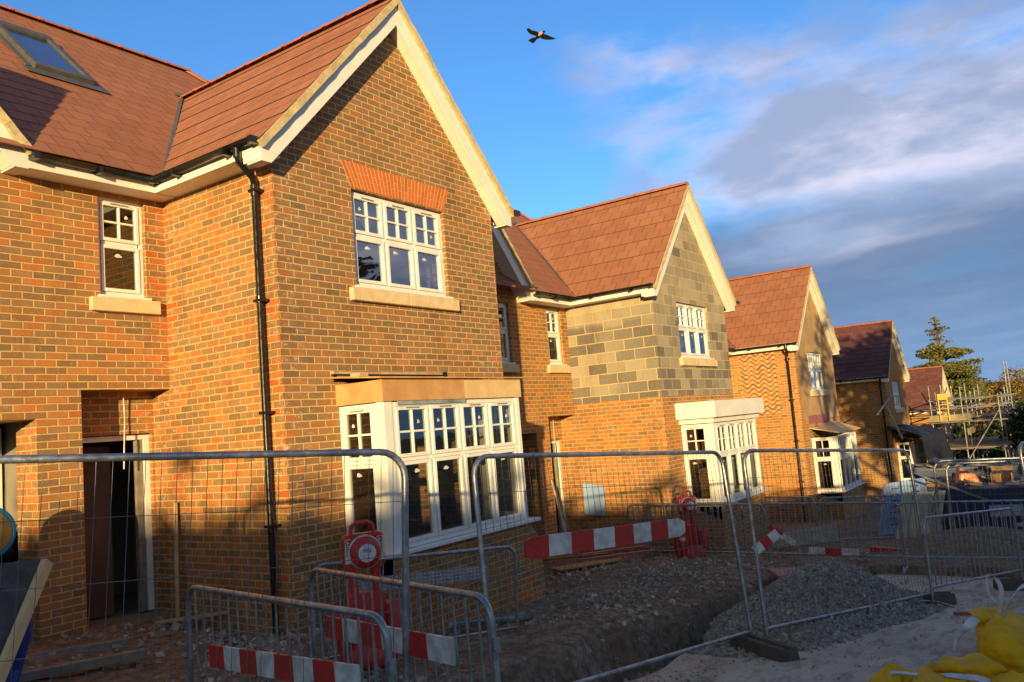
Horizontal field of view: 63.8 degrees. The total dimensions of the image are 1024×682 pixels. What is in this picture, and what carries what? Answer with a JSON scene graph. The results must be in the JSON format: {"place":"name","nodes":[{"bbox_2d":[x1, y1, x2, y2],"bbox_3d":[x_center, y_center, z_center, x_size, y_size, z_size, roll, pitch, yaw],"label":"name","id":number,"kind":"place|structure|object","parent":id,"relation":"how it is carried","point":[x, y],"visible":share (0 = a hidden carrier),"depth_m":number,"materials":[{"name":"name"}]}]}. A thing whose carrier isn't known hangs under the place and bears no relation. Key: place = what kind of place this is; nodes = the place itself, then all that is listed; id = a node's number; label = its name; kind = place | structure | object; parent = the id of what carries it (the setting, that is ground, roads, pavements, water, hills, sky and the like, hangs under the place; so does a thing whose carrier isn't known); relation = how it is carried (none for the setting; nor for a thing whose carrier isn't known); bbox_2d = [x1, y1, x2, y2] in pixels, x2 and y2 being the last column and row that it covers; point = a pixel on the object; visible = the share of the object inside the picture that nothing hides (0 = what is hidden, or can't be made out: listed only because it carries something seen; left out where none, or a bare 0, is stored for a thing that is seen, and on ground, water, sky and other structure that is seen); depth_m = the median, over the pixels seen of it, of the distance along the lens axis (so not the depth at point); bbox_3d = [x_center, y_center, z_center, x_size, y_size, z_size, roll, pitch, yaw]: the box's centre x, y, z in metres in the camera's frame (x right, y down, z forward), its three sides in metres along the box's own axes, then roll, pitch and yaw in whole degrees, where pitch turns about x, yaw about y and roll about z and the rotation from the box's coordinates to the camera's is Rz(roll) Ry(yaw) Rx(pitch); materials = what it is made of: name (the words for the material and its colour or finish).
{"place":"outdoors","nodes":[
{"label":"outdoors","id":0,"kind":"place"},
{"bbox_2d":[0,0,1023,385],"label":"sky","id":1,"kind":"structure","parent":0,"point":[875,146],"materials":[{"name":"blue"}]},
{"bbox_2d":[22,500,1023,681],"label":"soil ground","id":2,"kind":"structure","parent":0,"point":[110,673],"depth_m":9.26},
{"bbox_2d":[0,524,17,562],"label":"rubbish bag","id":3,"kind":"object","parent":2,"relation":"on","point":[10,554],"visible":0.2,"depth_m":8.76,"materials":[{"name":"black plastic"}]},
{"bbox_2d":[5,617,31,681],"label":"drain pipe","id":4,"kind":"object","parent":2,"relation":"on","point":[17,667],"visible":0.38,"depth_m":6.72,"materials":[{"name":"blue plastic"}]},
{"bbox_2d":[0,559,52,681],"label":"board sheet","id":5,"kind":"object","parent":2,"relation":"on","point":[26,599],"visible":0.85,"depth_m":6.33,"materials":[{"name":"plastic"}]},
{"bbox_2d":[0,508,16,555],"bbox_3d":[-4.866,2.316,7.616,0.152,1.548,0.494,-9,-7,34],"label":"hose drum","id":6,"kind":"object","parent":5,"relation":"on","point":[8,531],"visible":0.95,"depth_m":7.75,"materials":[{"name":"yellow paint"}]},
{"bbox_2d":[29,637,129,655],"bbox_3d":[-4.723,3.034,7.818,1.987,0.130,0.090,-1,-7,-34],"label":"timber plank","id":7,"kind":"object","parent":2,"relation":"on","point":[95,645],"visible":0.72,"depth_m":8.14,"materials":[{"name":"brown wood"}]},
{"bbox_2d":[19,648,147,681],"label":"timber plank","id":8,"kind":"object","parent":2,"relation":"on","point":[76,666],"visible":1,"depth_m":7.45,"materials":[{"name":"brown wood"}]},
{"bbox_2d":[173,502,179,617],"bbox_3d":[-3.916,2.619,9.611,0.045,1.441,0.137,-4,-6,-10],"label":"timber batten","id":9,"kind":"object","parent":2,"relation":"on","point":[177,591],"visible":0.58,"depth_m":9.60,"materials":[{"name":"brown wood"}]},
{"bbox_2d":[154,610,227,624],"bbox_3d":[-3.533,3.061,9.110,0.802,0.070,0.080,-4,-6,-7],"label":"timber batten","id":10,"kind":"object","parent":2,"relation":"on","point":[182,618],"visible":0.72,"depth_m":9.08,"materials":[{"name":"brown wood"}]},
{"bbox_2d":[0,0,545,640],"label":"brick house","id":11,"kind":"structure","parent":2,"relation":"on","point":[288,246],"depth_m":9.73,"materials":[{"name":"brick"}]},
{"bbox_2d":[89,196,160,314],"bbox_3d":[-4.613,-1.006,9.728,0.190,1.375,0.840,-9,-7,34],"label":"window","id":12,"kind":"structure","parent":11,"relation":"in","point":[109,299],"depth_m":9.74,"materials":[{"name":"white plastic"}]},
{"bbox_2d":[349,191,459,311],"bbox_3d":[-1.428,-1.134,10.704,0.190,1.395,2.020,-9,-7,34],"label":"window","id":13,"kind":"structure","parent":11,"relation":"in","point":[383,292],"depth_m":10.65,"materials":[{"name":"white plastic"}]},
{"bbox_2d":[330,371,540,555],"bbox_3d":[-0.844,1.382,10.260,0.787,2.090,2.960,-9,-7,34],"label":"bay window","id":14,"kind":"structure","parent":11,"relation":"in","point":[426,391],"depth_m":9.61,"materials":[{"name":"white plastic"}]},
{"bbox_2d":[184,585,396,681],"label":"crowd barrier","id":15,"kind":"object","parent":2,"relation":"on","point":[391,665],"visible":0.94,"depth_m":4.76,"materials":[{"name":"silver metal"}]},
{"bbox_2d":[208,644,360,681],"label":"barrier board","id":16,"kind":"object","parent":15,"relation":"attached to","point":[256,662],"visible":0.96,"depth_m":4.72,"materials":[{"name":"red plastic"}]},
{"bbox_2d":[332,520,401,668],"bbox_3d":[-1.337,2.268,7.500,0.617,1.250,0.523,-2,-6,-25],"label":"fire point stand","id":17,"kind":"object","parent":2,"relation":"on","point":[356,545],"visible":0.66,"depth_m":7.42,"materials":[{"name":"red plastic"}]},
{"bbox_2d":[307,568,500,681],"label":"crowd barrier","id":18,"kind":"object","parent":2,"relation":"on","point":[495,643],"visible":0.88,"depth_m":4.85,"materials":[{"name":"grey metal"}]},
{"bbox_2d":[325,615,456,665],"bbox_3d":[-0.816,1.869,5.189,0.020,0.235,1.665,0,-7,-38],"label":"barrier board","id":19,"kind":"object","parent":18,"relation":"attached to","point":[434,647],"visible":0.78,"depth_m":4.90,"materials":[{"name":"red plastic"}]},
{"bbox_2d":[308,545,518,658],"bbox_3d":[-0.904,2.692,8.260,2.364,1.089,0.526,4,-10,-34],"label":"crowd barrier","id":20,"kind":"object","parent":2,"relation":"on","point":[467,551],"visible":0.45,"depth_m":8.51,"materials":[{"name":"grey metal"}]},
{"bbox_2d":[347,565,488,593],"bbox_3d":[-0.914,2.399,8.273,1.605,0.260,0.006,-1,-7,-34],"label":"board","id":21,"kind":"object","parent":20,"relation":"attached to","point":[451,576],"visible":0.61,"depth_m":8.39,"materials":[{"name":"white plastic"}]},
{"bbox_2d":[125,560,767,681],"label":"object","id":22,"kind":"object","parent":2,"relation":"on","point":[176,626],"visible":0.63,"depth_m":9.16,"materials":[{"name":"grey gravel"}]},
{"bbox_2d":[27,549,876,681],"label":"rubble","id":23,"kind":"object","parent":2,"relation":"on","point":[612,615],"visible":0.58,"depth_m":10.33,"materials":[{"name":"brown stone"}]},
{"bbox_2d":[449,600,543,627],"bbox_3d":[-0.147,3.148,9.344,1.218,0.197,0.110,-1,-7,-29],"label":"gutter offcut","id":24,"kind":"object","parent":2,"relation":"on","point":[483,621],"visible":0.68,"depth_m":9.31,"materials":[{"name":"grey plastic"}]},
{"bbox_2d":[551,480,573,563],"bbox_3d":[0.953,3.414,15.488,0.084,1.553,1.133,-3,-6,-12],"label":"timber plank","id":25,"kind":"object","parent":2,"relation":"on","point":[559,509],"visible":0.56,"depth_m":15.60,"materials":[{"name":"brown wood"}]},
{"bbox_2d":[559,504,581,561],"bbox_3d":[1.082,3.591,15.548,0.064,1.189,1.304,-3,-6,-15],"label":"timber plank","id":26,"kind":"object","parent":2,"relation":"on","point":[566,525],"visible":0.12,"depth_m":15.67,"materials":[{"name":"brown wood"}]},
{"bbox_2d":[548,557,623,570],"bbox_3d":[1.321,3.950,14.572,1.412,0.060,0.350,-1,-7,-32],"label":"scrap board","id":27,"kind":"object","parent":2,"relation":"on","point":[583,564],"visible":0.86,"depth_m":14.48,"materials":[{"name":"wood"}]},
{"bbox_2d":[576,549,657,560],"bbox_3d":[1.930,3.916,15.063,1.562,0.030,0.120,-3,-6,-16],"label":"scrap board","id":28,"kind":"object","parent":2,"relation":"on","point":[619,554],"visible":0.9,"depth_m":15.02,"materials":[{"name":"brown wood"}]},
{"bbox_2d":[543,553,608,560],"bbox_3d":[1.163,3.914,14.928,1.305,0.090,0.090,-2,-6,-23],"label":"scrap board","id":29,"kind":"object","parent":28,"relation":"on","point":[569,557],"visible":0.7,"depth_m":14.89,"materials":[{"name":"brown wood"}]},
{"bbox_2d":[579,544,647,554],"bbox_3d":[1.907,3.911,15.385,1.360,0.030,0.120,-3,-6,-19],"label":"scrap board","id":30,"kind":"object","parent":28,"relation":"on","point":[624,548],"visible":0.82,"depth_m":15.36,"materials":[{"name":"brown wood"}]},
{"bbox_2d":[491,181,770,561],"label":"brick house","id":31,"kind":"structure","parent":2,"relation":"on","point":[613,333],"depth_m":17.44,"materials":[{"name":"brick"}]},
{"bbox_2d":[498,303,519,372],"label":"window","id":32,"kind":"structure","parent":31,"relation":"in","point":[508,367],"depth_m":16.07,"materials":[{"name":"white plastic"}]},
{"bbox_2d":[545,309,570,372],"bbox_3d":[0.902,0.002,17.499,0.190,1.375,0.840,-9,-7,34],"label":"window","id":33,"kind":"structure","parent":31,"relation":"in","point":[555,366],"depth_m":17.56,"materials":[{"name":"white plastic"}]},
{"bbox_2d":[583,483,604,515],"bbox_3d":[1.739,3.338,17.328,0.520,0.680,0.081,-9,-7,35],"label":"meter box","id":34,"kind":"object","parent":31,"relation":"attached to","point":[590,499],"visible":1,"depth_m":17.33,"materials":[{"name":"white plastic"}]},
{"bbox_2d":[676,303,717,366],"bbox_3d":[4.087,-0.126,18.474,0.190,1.395,2.020,-9,-7,34],"label":"window","id":35,"kind":"structure","parent":31,"relation":"in","point":[688,358],"depth_m":18.53,"materials":[{"name":"white plastic"}]},
{"bbox_2d":[674,398,768,506],"bbox_3d":[4.681,2.364,17.975,0.863,2.130,3.080,-9,-7,34],"label":"bay window","id":36,"kind":"structure","parent":31,"relation":"in","point":[734,412],"depth_m":17.21,"materials":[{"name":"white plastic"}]},
{"bbox_2d":[627,502,747,556],"bbox_3d":[3.357,3.684,15.940,2.364,1.089,0.526,-8,-7,31],"label":"crowd barrier","id":37,"kind":"object","parent":2,"relation":"on","point":[671,547],"visible":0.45,"depth_m":15.70,"materials":[{"name":"red plastic"}]},
{"bbox_2d":[674,490,708,558],"bbox_3d":[3.331,3.442,15.512,0.618,1.250,0.523,-3,-6,-17],"label":"fire point stand","id":38,"kind":"object","parent":2,"relation":"on","point":[692,530],"visible":0.79,"depth_m":15.41,"materials":[{"name":"red plastic"}]},
{"bbox_2d":[646,503,771,562],"bbox_3d":[3.554,3.541,15.108,2.364,1.089,0.526,-9,-7,37],"label":"crowd barrier","id":39,"kind":"object","parent":2,"relation":"on","point":[724,505],"visible":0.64,"depth_m":15.00,"materials":[{"name":"grey metal"}]},
{"bbox_2d":[763,496,817,531],"bbox_3d":[5.827,4.082,18.677,0.526,1.089,2.364,1,-9,-45],"label":"crowd barrier","id":40,"kind":"object","parent":2,"relation":"on","point":[788,497],"visible":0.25,"depth_m":18.30,"materials":[{"name":"grey metal"}]},
{"bbox_2d":[724,265,866,521],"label":"brick house","id":41,"kind":"structure","parent":2,"relation":"on","point":[783,345],"depth_m":25.33,"materials":[{"name":"brick"}]},
{"bbox_2d":[807,352,829,395],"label":"window","id":42,"kind":"structure","parent":41,"relation":"in","point":[814,362],"depth_m":26.55,"materials":[{"name":"white plastic"}]},
{"bbox_2d":[808,413,864,493],"bbox_3d":[10.272,3.442,25.848,0.853,2.350,2.960,-9,-7,34],"label":"bay window","id":43,"kind":"structure","parent":41,"relation":"in","point":[848,440],"depth_m":25.17,"materials":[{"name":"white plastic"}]},
{"bbox_2d":[772,524,840,548],"bbox_3d":[5.800,3.878,16.326,1.358,0.334,0.448,-5,-6,1],"label":"buff board","id":44,"kind":"object","parent":2,"relation":"on","point":[807,541],"visible":0.76,"depth_m":16.27,"materials":[{"name":"brown wood"}]},
{"bbox_2d":[759,501,909,571],"bbox_3d":[5.330,3.256,13.803,2.364,1.089,0.526,-9,-10,36],"label":"crowd barrier","id":45,"kind":"object","parent":2,"relation":"on","point":[860,503],"visible":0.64,"depth_m":13.70,"materials":[{"name":"grey metal"}]},
{"bbox_2d":[767,524,795,545],"bbox_3d":[4.619,3.325,14.085,0.466,0.380,0.004,-7,-6,24],"label":"barrier tape","id":46,"kind":"object","parent":45,"relation":"attached to","point":[785,537],"visible":0.68,"depth_m":14.06,"materials":[{"name":"red plastic"}]},
{"bbox_2d":[808,547,859,555],"bbox_3d":[5.310,3.474,13.584,0.803,0.130,0.053,-9,-7,34],"label":"barrier tape","id":47,"kind":"object","parent":45,"relation":"attached to","point":[835,551],"visible":0.94,"depth_m":13.55,"materials":[{"name":"white plastic"}]},
{"bbox_2d":[818,493,937,544],"bbox_3d":[7.594,3.748,17.055,2.364,1.089,0.526,-3,-6,6],"label":"crowd barrier","id":48,"kind":"object","parent":2,"relation":"on","point":[885,496],"visible":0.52,"depth_m":17.08,"materials":[{"name":"grey metal"}]},
{"bbox_2d":[832,320,926,500],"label":"brick house","id":49,"kind":"structure","parent":2,"relation":"on","point":[871,373],"depth_m":35.93,"materials":[{"name":"brick"}]},
{"bbox_2d":[877,394,891,414],"bbox_3d":[14.650,2.466,32.308,0.050,0.699,6.939,-8,-7,29],"label":"scaffold pole","id":50,"kind":"object","parent":49,"relation":"attached to","point":[882,407],"visible":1,"depth_m":31.81,"materials":[{"name":"grey metal"}]},
{"bbox_2d":[883,400,903,439],"bbox_3d":[15.623,3.214,33.730,0.060,1.644,1.279,-5,-6,0],"label":"timber prop","id":51,"kind":"object","parent":49,"relation":"on","point":[894,422],"visible":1,"depth_m":33.64,"materials":[{"name":"wood"}]},
{"bbox_2d":[892,382,904,412],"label":"window","id":52,"kind":"structure","parent":49,"relation":"in","point":[898,409],"depth_m":37.27,"materials":[{"name":"white plastic"}]},
{"bbox_2d":[894,430,926,480],"bbox_3d":[17.808,4.900,36.447,0.853,2.350,2.960,-9,-7,34],"label":"bay window","id":53,"kind":"structure","parent":49,"relation":"in","point":[916,451],"depth_m":35.58,"materials":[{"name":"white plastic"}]},
{"bbox_2d":[887,424,955,462],"bbox_3d":[18.115,4.944,36.180,1.996,2.769,5.203,-9,-7,34],"label":"tarpaulin","id":54,"kind":"object","parent":49,"relation":"hanging from","point":[935,442],"visible":0.63,"depth_m":35.46,"materials":[{"name":"grey plastic"}]},
{"bbox_2d":[870,546,907,551],"bbox_3d":[7.181,3.743,14.460,0.100,0.168,1.749,1,-8,-42],"label":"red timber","id":55,"kind":"object","parent":2,"relation":"on","point":[874,548],"visible":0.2,"depth_m":14.93,"materials":[{"name":"wood"}]},
{"bbox_2d":[896,492,912,538],"bbox_3d":[7.982,3.636,16.762,0.656,1.045,0.142,-1,-7,-31],"label":"cream panel","id":56,"kind":"object","parent":2,"relation":"on","point":[907,496],"visible":0.3,"depth_m":16.80,"materials":[{"name":"beige plastic"}]},
{"bbox_2d":[878,478,931,534],"bbox_3d":[8.434,3.575,17.769,1.160,1.141,0.276,-5,-6,4],"label":"insulation sheet","id":57,"kind":"object","parent":2,"relation":"on","point":[920,484],"visible":0.41,"depth_m":17.78,"materials":[{"name":"plastic"}]},
{"bbox_2d":[907,491,923,537],"bbox_3d":[8.264,3.634,16.870,0.656,1.025,0.142,-1,-7,-31],"label":"cream panel","id":58,"kind":"object","parent":2,"relation":"on","point":[912,527],"visible":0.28,"depth_m":16.85,"materials":[{"name":"beige plastic"}]},
{"bbox_2d":[918,491,934,535],"bbox_3d":[8.547,3.633,16.978,0.655,1.005,0.142,-1,-7,-31],"label":"cream panel","id":59,"kind":"object","parent":2,"relation":"on","point":[926,508],"visible":0.52,"depth_m":17.02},
{"bbox_2d":[904,365,956,462],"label":"brick house","id":60,"kind":"structure","parent":2,"relation":"on","point":[933,378],"depth_m":48.01,"materials":[{"name":"tile"}]},
{"bbox_2d":[944,413,950,436],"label":"window","id":61,"kind":"structure","parent":60,"relation":"in","point":[949,433],"depth_m":48.72,"materials":[{"name":"white plastic"}]},
{"bbox_2d":[930,490,944,531],"bbox_3d":[8.829,3.631,17.086,0.655,0.985,0.142,-1,-7,-31],"label":"cream panel","id":62,"kind":"object","parent":2,"relation":"on","point":[941,498],"visible":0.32,"depth_m":17.13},
{"bbox_2d":[896,499,1023,573],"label":"crowd barrier","id":63,"kind":"object","parent":2,"relation":"on","point":[956,502],"visible":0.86,"depth_m":12.73,"materials":[{"name":"grey metal"}]},
{"bbox_2d":[905,459,1022,480],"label":"skip","id":64,"kind":"object","parent":2,"relation":"on","point":[921,473],"visible":0.29,"depth_m":20.35,"materials":[{"name":"blue paint"}]},
{"bbox_2d":[914,457,1010,468],"bbox_3d":[12.016,3.140,20.722,3.551,0.450,1.385,-10,-8,42],"label":"skip rubbish","id":65,"kind":"object","parent":64,"relation":"in","point":[935,460],"visible":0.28,"depth_m":21.24,"materials":[{"name":"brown wood"}]},
{"bbox_2d":[923,361,1018,458],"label":"scaffolding","id":66,"kind":"object","parent":2,"relation":"on","point":[973,444],"visible":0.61,"depth_m":42.58,"materials":[{"name":"silver metal"}]},
{"bbox_2d":[937,393,949,420],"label":"ladder gate","id":67,"kind":"structure","parent":66,"relation":"attached to","point":[941,396],"depth_m":41.17,"materials":[{"name":"yellow metal"}]},
{"bbox_2d":[927,477,1023,530],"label":"skip","id":68,"kind":"object","parent":2,"relation":"on","point":[1014,494],"visible":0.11,"depth_m":17.50,"materials":[{"name":"blue paint"}]},
{"bbox_2d":[923,476,991,502],"bbox_3d":[9.398,3.134,17.274,1.719,0.743,0.050,-3,-6,-15],"label":"scaffold pole","id":69,"kind":"object","parent":68,"relation":"on","point":[953,488],"visible":0.82,"depth_m":17.23,"materials":[{"name":"grey metal"}]},
{"bbox_2d":[925,476,1023,487],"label":"skip rubbish","id":70,"kind":"object","parent":68,"relation":"in","point":[987,479],"visible":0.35,"depth_m":18.10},
{"bbox_2d":[926,482,950,486],"bbox_3d":[9.443,3.191,18.277,0.530,0.075,0.400,-9,-7,34],"label":"timber stack","id":71,"kind":"object","parent":70,"relation":"on","point":[931,485],"visible":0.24,"depth_m":18.16,"materials":[{"name":"wood"}]},
{"bbox_2d":[955,467,979,483],"bbox_3d":[9.988,2.939,18.073,0.440,0.335,0.345,-6,-6,16],"label":"orange panel","id":72,"kind":"object","parent":70,"relation":"on","point":[959,473],"visible":0.9,"depth_m":17.95,"materials":[{"name":"plastic"}]},
{"bbox_2d":[990,466,1013,483],"bbox_3d":[10.724,2.936,18.014,0.420,0.340,0.514,-9,-7,34],"label":"cardboard box","id":73,"kind":"object","parent":70,"relation":"on","point":[1004,472],"visible":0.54,"depth_m":18.12,"materials":[{"name":"brown cardboard"}]},
{"bbox_2d":[989,504,1023,516],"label":"skip sign","id":74,"kind":"object","parent":68,"relation":"attached to","point":[1016,510],"visible":0.48,"depth_m":17.11,"materials":[{"name":"white plastic"}]},
{"bbox_2d":[951,422,999,461],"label":"dark tree","id":75,"kind":"object","parent":2,"relation":"on","point":[960,431],"visible":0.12,"depth_m":54.45,"materials":[{"name":"green plant"}]},
{"bbox_2d":[933,457,1023,546],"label":"fence","id":76,"kind":"object","parent":2,"relation":"on","point":[953,460],"visible":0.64,"depth_m":14.29,"materials":[{"name":"metal"}]},
{"bbox_2d":[945,460,1023,530],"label":"fence","id":77,"kind":"object","parent":2,"relation":"on","point":[947,481],"visible":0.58,"depth_m":15.33,"materials":[{"name":"metal"}]},
{"bbox_2d":[979,410,1023,457],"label":"dark tree","id":78,"kind":"object","parent":2,"relation":"on","point":[994,429],"visible":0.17,"depth_m":51.30,"materials":[{"name":"green plant"}]},
{"bbox_2d":[985,395,1023,427],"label":"tree","id":79,"kind":"object","parent":2,"relation":"on","point":[1014,398],"visible":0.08,"depth_m":57.29,"materials":[{"name":"green plant"}]},
{"bbox_2d":[998,400,1023,448],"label":"dark tree","id":80,"kind":"object","parent":2,"relation":"on","point":[1017,426],"visible":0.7,"depth_m":42.09,"materials":[{"name":"green plant"}]},
{"bbox_2d":[1018,441,1023,479],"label":"fence","id":81,"kind":"object","parent":2,"relation":"on","point":[1021,454],"visible":1,"depth_m":10.25,"materials":[{"name":"metal"}]},
{"bbox_2d":[527,28,555,42],"bbox_3d":[0.606,-6.203,16.667,0.610,0.274,0.155,-5,-6,-1],"label":"bird","id":82,"kind":"object","parent":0,"point":[541,35],"visible":1,"depth_m":16.67},
{"bbox_2d":[630,574,1023,681],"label":"concrete road","id":83,"kind":"structure","parent":0,"point":[942,628],"depth_m":7.89,"materials":[{"name":"grey concrete"}]},
{"bbox_2d":[0,449,409,681],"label":"fence","id":84,"kind":"object","parent":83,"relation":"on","point":[129,457],"visible":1,"depth_m":4.34,"materials":[{"name":"metal"}]},
{"bbox_2d":[729,631,799,662],"bbox_3d":[2.449,2.986,8.036,0.226,0.130,0.780,-2,-6,-23],"label":"ballast block","id":85,"kind":"object","parent":83,"relation":"on","point":[767,648],"depth_m":7.90,"materials":[{"name":"rubber"}]},
{"bbox_2d":[472,450,752,681],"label":"fence","id":86,"kind":"object","parent":85,"relation":"on","point":[480,535],"visible":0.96,"depth_m":7.15,"materials":[{"name":"metal"}]},
{"bbox_2d":[524,518,685,558],"bbox_3d":[0.881,1.706,7.170,2.149,0.289,0.040,1,-8,-44],"label":"barrier board","id":87,"kind":"object","parent":86,"relation":"attached to","point":[541,546],"visible":1,"depth_m":7.03,"materials":[{"name":"red plastic"}]},
{"bbox_2d":[742,448,934,637],"bbox_3d":[3.899,2.246,9.585,3.490,1.980,0.042,6,-16,-37],"label":"fence","id":88,"kind":"object","parent":85,"relation":"on","point":[753,534],"visible":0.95,"depth_m":9.38,"materials":[{"name":"metal"}]},
{"bbox_2d":[752,529,780,553],"bbox_3d":[2.636,2.083,8.526,0.314,0.254,0.004,-5,-6,7],"label":"barrier tape","id":89,"kind":"object","parent":88,"relation":"attached to","point":[768,540],"visible":1,"depth_m":8.52,"materials":[{"name":"white plastic"}]},
{"bbox_2d":[767,567,799,578],"bbox_3d":[4.435,3.478,12.179,1.126,0.197,0.620,-5,-6,2],"label":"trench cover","id":90,"kind":"object","parent":83,"relation":"on","point":[781,571],"visible":0.23,"depth_m":12.30,"materials":[{"name":"plastic"}]},
{"bbox_2d":[687,559,946,658],"bbox_3d":[3.828,3.109,9.741,2.900,0.853,5.018,-9,-7,34],"label":"gravel heap","id":91,"kind":"object","parent":83,"relation":"on","point":[810,635],"visible":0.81,"depth_m":9.43,"materials":[{"name":"grey gravel"}]},
{"bbox_2d":[633,578,1012,681],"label":"road grit","id":92,"kind":"object","parent":83,"relation":"on","point":[703,672],"visible":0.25,"depth_m":7.74,"materials":[{"name":"grey gravel"}]},
{"bbox_2d":[922,591,956,604],"bbox_3d":[5.405,3.256,10.415,0.340,0.130,0.226,-5,-6,8],"label":"ballast block","id":93,"kind":"object","parent":83,"relation":"on","point":[948,597],"depth_m":10.32,"materials":[{"name":"rubber"}]},
{"bbox_2d":[868,662,1023,681],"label":"bulk bag","id":94,"kind":"object","parent":83,"relation":"on","point":[890,672],"visible":0.88,"depth_m":6.59,"materials":[{"name":"yellow fabric"}]},
{"bbox_2d":[953,611,970,614],"bbox_3d":[5.386,3.157,9.548,0.475,0.037,0.060,-6,-6,16],"label":"red strip","id":95,"kind":"object","parent":83,"relation":"on","point":[960,613],"visible":0.42,"depth_m":9.57,"materials":[{"name":"red plastic"}]},
{"bbox_2d":[920,507,1023,607],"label":"crowd barrier","id":96,"kind":"object","parent":83,"relation":"on","point":[924,538],"visible":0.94,"depth_m":10.92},
{"bbox_2d":[933,574,1023,676],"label":"bulk bag","id":97,"kind":"object","parent":83,"relation":"on","point":[1000,636],"visible":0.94,"depth_m":7.15,"materials":[{"name":"yellow fabric"}]},
{"bbox_2d":[993,578,1023,590],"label":"ballast block","id":98,"kind":"object","parent":83,"relation":"on","point":[1009,584],"depth_m":11.21,"materials":[{"name":"rubber"}]},
{"bbox_2d":[951,403,991,457],"bbox_3d":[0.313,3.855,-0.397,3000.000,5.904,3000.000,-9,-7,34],"label":"field","id":99,"kind":"structure","parent":0,"point":[957,422],"depth_m":238.33,"materials":[{"name":"green plant"}]},
{"bbox_2d":[908,317,990,457],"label":"cedar tree","id":100,"kind":"object","parent":99,"relation":"on","point":[965,373],"visible":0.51,"depth_m":70.43,"materials":[{"name":"green plant"}]},
{"bbox_2d":[954,377,1003,452],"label":"autumn tree","id":101,"kind":"object","parent":99,"relation":"on","point":[964,410],"visible":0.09,"depth_m":81.97,"materials":[{"name":"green plant"}]},
{"bbox_2d":[962,365,1023,437],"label":"autumn tree","id":102,"kind":"object","parent":99,"relation":"on","point":[1016,385],"visible":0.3,"depth_m":78.11,"materials":[{"name":"orange plant"}]}
]}

